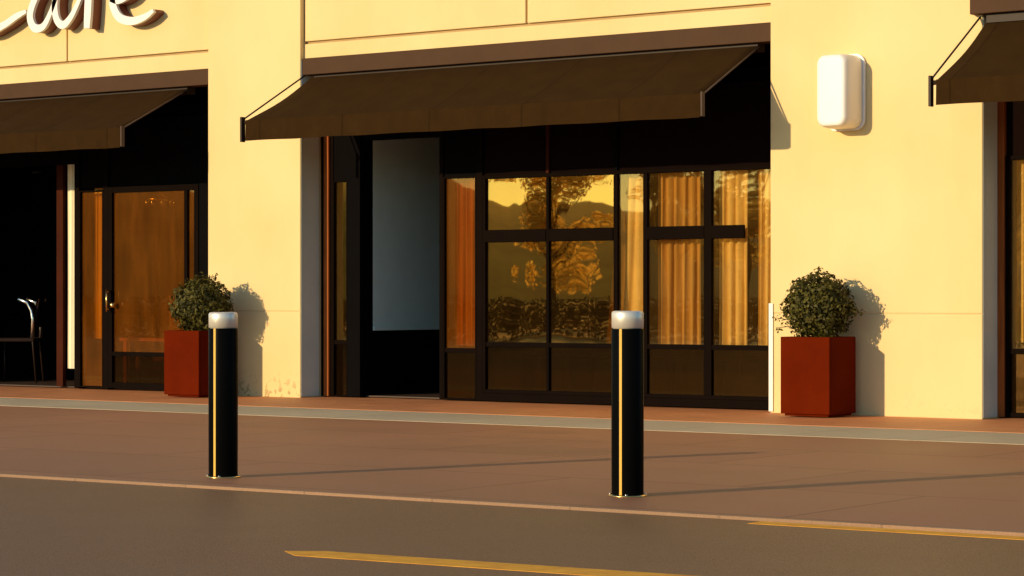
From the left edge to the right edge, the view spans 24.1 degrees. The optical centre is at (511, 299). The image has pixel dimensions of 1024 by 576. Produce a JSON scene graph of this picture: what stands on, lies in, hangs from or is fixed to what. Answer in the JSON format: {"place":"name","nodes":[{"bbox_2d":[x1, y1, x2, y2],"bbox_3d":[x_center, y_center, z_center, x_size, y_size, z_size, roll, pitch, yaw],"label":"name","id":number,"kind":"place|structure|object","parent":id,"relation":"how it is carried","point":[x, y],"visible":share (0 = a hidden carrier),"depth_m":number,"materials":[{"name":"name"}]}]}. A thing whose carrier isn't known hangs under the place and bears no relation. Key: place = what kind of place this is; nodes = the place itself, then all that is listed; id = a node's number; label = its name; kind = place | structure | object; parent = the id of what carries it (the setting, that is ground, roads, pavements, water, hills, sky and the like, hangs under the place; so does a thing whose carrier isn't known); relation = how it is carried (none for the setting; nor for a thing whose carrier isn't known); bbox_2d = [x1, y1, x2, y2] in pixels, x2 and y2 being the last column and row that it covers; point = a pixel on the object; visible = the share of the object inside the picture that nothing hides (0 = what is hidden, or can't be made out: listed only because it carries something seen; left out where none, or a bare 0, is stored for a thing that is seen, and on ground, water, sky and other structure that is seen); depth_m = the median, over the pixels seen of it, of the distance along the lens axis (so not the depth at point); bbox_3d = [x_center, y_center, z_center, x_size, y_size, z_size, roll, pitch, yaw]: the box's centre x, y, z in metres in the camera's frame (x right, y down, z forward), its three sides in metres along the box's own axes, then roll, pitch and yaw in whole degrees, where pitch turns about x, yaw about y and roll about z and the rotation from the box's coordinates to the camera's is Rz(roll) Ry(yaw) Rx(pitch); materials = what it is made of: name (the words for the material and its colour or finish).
{"place":"outdoors","nodes":[
{"label":"outdoors","id":0,"kind":"place"},
{"bbox_2d":[168,272,233,330],"bbox_3d":[-3.471,0.065,26.866,0.762,0.750,0.750,0,0,36],"label":"boxwood shrub","id":1,"kind":"object","parent":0,"point":[195,302],"visible":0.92,"depth_m":26.69,"materials":[{"name":"green plant"}]},
{"bbox_2d":[0,406,1023,531],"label":"plaza","id":2,"kind":"structure","parent":0,"point":[946,484],"depth_m":15.97,"materials":[{"name":"brown concrete"}]},
{"bbox_2d":[206,312,240,478],"bbox_3d":[-1.785,0.590,14.831,0.216,1.020,0.216,0,0,36],"label":"bollard","id":3,"kind":"object","parent":2,"relation":"on","point":[223,395],"visible":1,"depth_m":14.75,"materials":[{"name":"metal"}]},
{"bbox_2d":[608,311,646,497],"bbox_3d":[0.646,0.583,13.415,0.216,1.035,0.216,0,0,36],"label":"bollard","id":4,"kind":"object","parent":2,"relation":"on","point":[627,405],"visible":1,"depth_m":13.34,"materials":[{"name":"metal"}]},
{"bbox_2d":[0,477,1023,575],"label":"road","id":5,"kind":"structure","parent":0,"point":[48,527],"depth_m":11.08,"materials":[{"name":"grey asphalt"}]},
{"bbox_2d":[285,551,693,575],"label":"road marking","id":6,"kind":"object","parent":5,"relation":"on","point":[472,564],"visible":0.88,"depth_m":10.06,"materials":[{"name":"yellow paint"}]},
{"bbox_2d":[0,473,1023,536],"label":"kerb","id":7,"kind":"structure","parent":5,"relation":"on","point":[768,519],"depth_m":12.76,"materials":[{"name":"concrete"}]},
{"bbox_2d":[748,521,1023,539],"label":"road marking","id":8,"kind":"object","parent":5,"relation":"on","point":[895,530],"visible":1,"depth_m":11.54,"materials":[{"name":"yellow paint"}]},
{"bbox_2d":[0,385,1023,432],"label":"terrace","id":9,"kind":"structure","parent":0,"point":[762,416],"depth_m":23.80,"materials":[{"name":"ceramic"}]},
{"bbox_2d":[0,297,46,382],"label":"cafe chair","id":10,"kind":"object","parent":9,"relation":"on","point":[37,316],"visible":1,"depth_m":30.72,"materials":[{"name":"paint"}]},
{"bbox_2d":[164,330,207,396],"bbox_3d":[-3.524,0.717,26.914,0.530,0.735,0.530,0,0,36],"label":"planter","id":11,"kind":"object","parent":9,"relation":"on","point":[185,363],"visible":0.68,"depth_m":26.66,"materials":[{"name":"ceramic"}]},
{"bbox_2d":[0,0,1023,418],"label":"cafe building","id":12,"kind":"structure","parent":9,"relation":"on","point":[330,260],"depth_m":25.95,"materials":[{"name":"beige paint"}]},
{"bbox_2d":[68,164,73,368],"bbox_3d":[-5.363,-0.475,29.382,0.215,2.650,0.034,0,0,36],"label":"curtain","id":13,"kind":"object","parent":12,"relation":"hanging from","point":[71,266],"visible":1,"depth_m":29.39,"materials":[{"name":"white fabric"}]},
{"bbox_2d":[0,0,163,36],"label":"cafe sign","id":14,"kind":"object","parent":12,"relation":"attached to","point":[89,12],"visible":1,"depth_m":28.71,"materials":[{"name":"white plastic"}]},
{"bbox_2d":[94,188,102,338],"bbox_3d":[-5.013,-0.660,29.251,0.212,2.280,0.035,0,0,36],"label":"curtain","id":15,"kind":"object","parent":12,"relation":"hanging from","point":[98,270],"visible":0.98,"depth_m":29.28,"materials":[{"name":"orange fabric"}]},
{"bbox_2d":[0,69,207,153],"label":"awning","id":16,"kind":"object","parent":12,"relation":"attached to","point":[104,112],"visible":0.98,"depth_m":28.02,"materials":[{"name":"brown fabric"}]},
{"bbox_2d":[119,337,163,351],"bbox_3d":[-4.244,0.770,29.085,1.100,0.600,0.350,0,0,36],"label":"table","id":17,"kind":"object","parent":12,"relation":"on","point":[125,344],"visible":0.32,"depth_m":29.14,"materials":[{"name":"brown wood"}]},
{"bbox_2d":[106,184,198,389],"bbox_3d":[-4.270,-0.140,28.468,1.487,2.420,0.131,0,0,36],"label":"door","id":18,"kind":"structure","parent":12,"relation":"in","point":[126,370],"depth_m":28.65,"materials":[{"name":"brown metal"}]},
{"bbox_2d":[128,295,190,351],"bbox_3d":[-4.211,0.510,29.432,0.840,1.120,0.600,0,0,28],"label":"armchair","id":19,"kind":"object","parent":12,"relation":"on","point":[166,321],"visible":0.28,"depth_m":29.65,"materials":[{"name":"red leather"}]},
{"bbox_2d":[145,193,175,206],"bbox_3d":[-4.236,-1.630,28.894,0.366,1.020,0.365,0,0,36],"label":"pendant lamp","id":20,"kind":"object","parent":12,"relation":"hanging from","point":[161,200],"visible":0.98,"depth_m":28.82,"materials":[{"name":"gold metal"}]},
{"bbox_2d":[455,178,474,345],"bbox_3d":[-0.459,-0.650,25.922,0.400,2.300,0.045,0,0,36],"label":"curtain","id":21,"kind":"object","parent":12,"relation":"hanging from","point":[464,261],"visible":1,"depth_m":25.96,"materials":[{"name":"orange fabric"}]},
{"bbox_2d":[240,22,770,141],"bbox_3d":[-0.165,-2.183,24.575,5.970,0.985,1.251,0,0,36],"label":"awning","id":22,"kind":"object","parent":12,"relation":"attached to","point":[668,74],"visible":1,"depth_m":24.37,"materials":[{"name":"brown fabric"}]},
{"bbox_2d":[606,174,642,342],"bbox_3d":[1.199,-0.710,24.695,0.564,2.380,0.065,0,0,36],"label":"curtain","id":23,"kind":"object","parent":12,"relation":"hanging from","point":[631,242],"visible":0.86,"depth_m":24.67,"materials":[{"name":"fabric"}]},
{"bbox_2d":[482,165,770,400],"bbox_3d":[1.211,-0.160,24.548,3.718,2.320,0.080,0,0,36],"label":"window","id":24,"kind":"structure","parent":12,"relation":"in","point":[709,370],"depth_m":24.60,"materials":[{"name":"brown metal"}]},
{"bbox_2d":[658,172,700,344],"bbox_3d":[1.703,-0.710,24.354,0.525,2.380,0.065,0,0,36],"label":"curtain","id":25,"kind":"object","parent":12,"relation":"hanging from","point":[679,276],"visible":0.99,"depth_m":24.36,"materials":[{"name":"brown fabric"}]},
{"bbox_2d":[719,170,747,344],"bbox_3d":[2.216,-0.710,23.957,0.346,2.380,0.065,0,0,36],"label":"curtain","id":26,"kind":"object","parent":12,"relation":"hanging from","point":[733,272],"visible":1,"depth_m":23.95,"materials":[{"name":"fabric"}]},
{"bbox_2d":[758,169,770,344],"bbox_3d":[2.524,-0.710,23.733,0.205,2.380,0.065,0,0,36],"label":"curtain","id":27,"kind":"object","parent":12,"relation":"hanging from","point":[764,298],"visible":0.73,"depth_m":23.75,"materials":[{"name":"fabric"}]},
{"bbox_2d":[769,303,772,411],"bbox_3d":[2.555,0.561,23.217,0.049,1.042,0.214,0,0,36],"label":"corner guard","id":28,"kind":"object","parent":12,"relation":"attached to","point":[770,357],"visible":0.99,"depth_m":23.13,"materials":[{"name":"white paint"}]},
{"bbox_2d":[817,54,865,130],"bbox_3d":[3.068,-1.949,22.526,0.400,0.720,0.329,0,0,36],"label":"wall lamp","id":29,"kind":"object","parent":12,"relation":"attached to","point":[841,92],"visible":1,"depth_m":22.41,"materials":[{"name":"white plastic"}]},
{"bbox_2d":[928,0,1023,106],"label":"awning","id":30,"kind":"object","parent":12,"relation":"attached to","point":[987,65],"visible":1,"depth_m":21.04,"materials":[{"name":"brown fabric"}]},
{"bbox_2d":[1005,155,1023,417],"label":"window","id":31,"kind":"structure","parent":12,"relation":"in","point":[1014,358],"depth_m":22.07,"materials":[{"name":"brown metal"}]},
{"bbox_2d":[1014,160,1023,342],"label":"curtain","id":32,"kind":"object","parent":12,"relation":"hanging from","point":[1018,251],"visible":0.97,"depth_m":22.17,"materials":[{"name":"fabric"}]},
{"bbox_2d":[781,336,855,416],"bbox_3d":[2.859,0.717,22.404,0.515,0.735,0.515,0,0,36],"label":"planter","id":33,"kind":"object","parent":9,"relation":"on","point":[818,376],"visible":0.92,"depth_m":22.21,"materials":[{"name":"plastic"}]},
{"bbox_2d":[772,266,865,336],"bbox_3d":[2.862,0.065,22.399,0.673,0.749,0.736,0,0,-24],"label":"boxwood shrub","id":34,"kind":"object","parent":33,"relation":"in","point":[819,309],"visible":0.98,"depth_m":22.24,"materials":[{"name":"green plant"}]},
{"bbox_2d":[0,397,1023,444],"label":"paving strip","id":35,"kind":"object","parent":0,"point":[861,433],"visible":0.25,"depth_m":21.53,"materials":[{"name":"concrete"}]},
{"bbox_2d":[532,316,537,341],"bbox_3d":[0.013,0.629,26.221,0.426,0.884,0.483,0,0,24],"label":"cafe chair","id":36,"kind":"object","parent":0,"point":[534,327],"visible":0.12,"depth_m":26.32,"materials":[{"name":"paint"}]},
{"bbox_2d":[535,329,601,342],"bbox_3d":[0.311,0.700,26.707,1.200,0.740,0.700,0,0,36],"label":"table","id":37,"kind":"object","parent":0,"point":[562,331],"visible":0.16,"depth_m":26.26,"materials":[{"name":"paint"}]},
{"bbox_2d":[563,316,593,342],"bbox_3d":[0.581,0.629,25.809,0.426,0.884,0.483,0,0,44],"label":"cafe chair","id":38,"kind":"object","parent":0,"point":[565,336],"visible":0.16,"depth_m":26.06,"materials":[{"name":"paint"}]},
{"bbox_2d":[566,317,595,342],"bbox_3d":[0.871,0.629,25.521,0.483,0.884,0.426,0,0,-44],"label":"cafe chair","id":39,"kind":"object","parent":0,"point":[580,330],"visible":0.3,"depth_m":25.37,"materials":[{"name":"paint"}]},
{"bbox_2d":[701,317,703,344],"bbox_3d":[1.721,0.629,24.982,0.426,0.884,0.483,0,0,31],"label":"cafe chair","id":40,"kind":"object","parent":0,"point":[702,321],"visible":0.07,"depth_m":25.05,"materials":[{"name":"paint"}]},
{"bbox_2d":[651,330,757,334],"bbox_3d":[2.037,0.700,25.456,1.300,0.740,0.700,0,0,36],"label":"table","id":41,"kind":"object","parent":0,"point":[752,332],"visible":0.02,"depth_m":25.08,"materials":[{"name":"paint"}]},
{"bbox_2d":[715,320,718,344],"bbox_3d":[2.235,0.629,24.532,0.426,0.884,0.483,0,0,31],"label":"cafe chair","id":42,"kind":"object","parent":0,"point":[716,332],"depth_m":24.39,"materials":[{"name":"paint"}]}
]}

